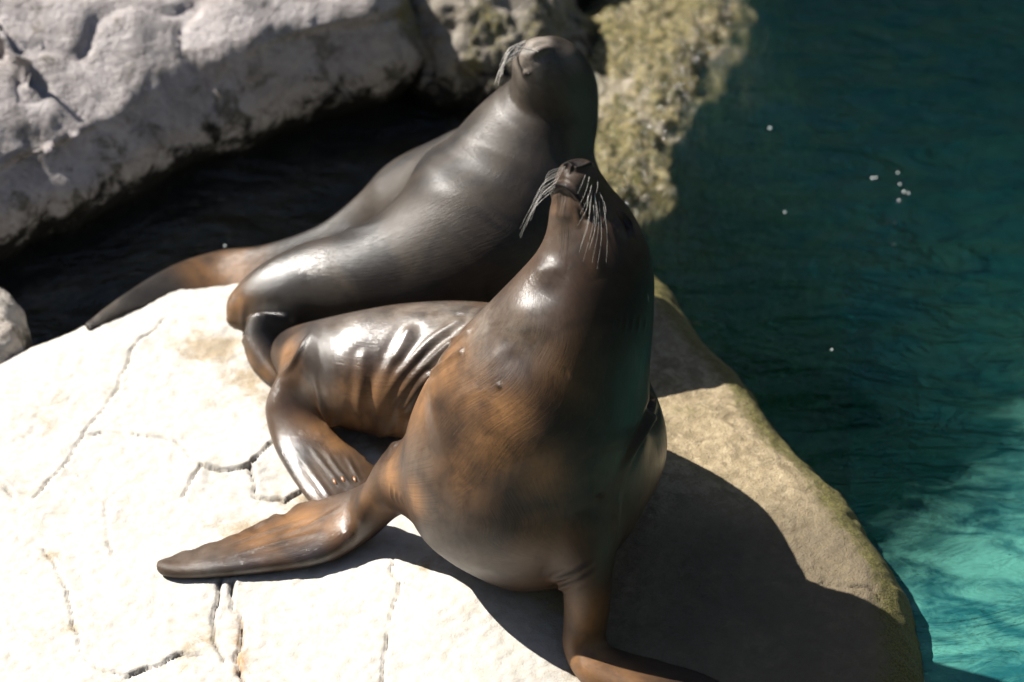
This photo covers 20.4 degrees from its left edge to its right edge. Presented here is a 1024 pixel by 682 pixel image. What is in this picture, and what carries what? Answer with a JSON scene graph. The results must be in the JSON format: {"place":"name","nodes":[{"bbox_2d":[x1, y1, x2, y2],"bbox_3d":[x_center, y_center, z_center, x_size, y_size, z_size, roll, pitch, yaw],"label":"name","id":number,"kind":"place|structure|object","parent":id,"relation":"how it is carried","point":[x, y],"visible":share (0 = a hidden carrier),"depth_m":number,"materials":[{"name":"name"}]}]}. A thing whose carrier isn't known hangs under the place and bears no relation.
{"place":"outdoors","nodes":[
{"label":"outdoors","id":0,"kind":"place"},
{"bbox_2d":[0,0,1023,681],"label":"water","id":1,"kind":"structure","parent":0,"point":[896,418],"depth_m":6.29,"materials":[{"name":"teal liquid"}]},
{"bbox_2d":[0,288,32,363],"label":"channel rock","id":2,"kind":"object","parent":1,"relation":"in","point":[15,337],"visible":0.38,"depth_m":5.90,"materials":[{"name":"grey stone"}]},
{"bbox_2d":[0,276,924,681],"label":"basking rock","id":3,"kind":"object","parent":1,"relation":"in","point":[136,446],"visible":0.64,"depth_m":5.33,"materials":[{"name":"stone"}]},
{"bbox_2d":[85,36,599,386],"bbox_3d":[-0.350,-0.294,5.750,1.069,0.678,0.532,-6,38,-7],"label":"sea lion","id":4,"kind":"object","parent":3,"relation":"on","point":[441,218],"visible":0.84,"depth_m":5.66},
{"bbox_2d":[157,158,719,681],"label":"sea lion","id":5,"kind":"object","parent":3,"relation":"on","point":[521,414],"visible":1,"depth_m":4.99},
{"bbox_2d":[585,0,740,206],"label":"algae ledge","id":6,"kind":"object","parent":1,"relation":"in","point":[648,60],"visible":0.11,"depth_m":6.78,"materials":[{"name":"beige stone"}]},
{"bbox_2d":[408,0,597,109],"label":"mossy rock","id":7,"kind":"object","parent":6,"relation":"on","point":[467,44],"visible":0.23,"depth_m":6.67,"materials":[{"name":"grey stone"}]},
{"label":"pool floor","id":8,"kind":"structure","parent":0,"visible":0},
{"bbox_2d":[0,0,423,260],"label":"rock","id":9,"kind":"object","parent":8,"relation":"on","point":[105,105],"visible":0.29,"depth_m":6.42,"materials":[{"name":"grey stone"}]}
]}

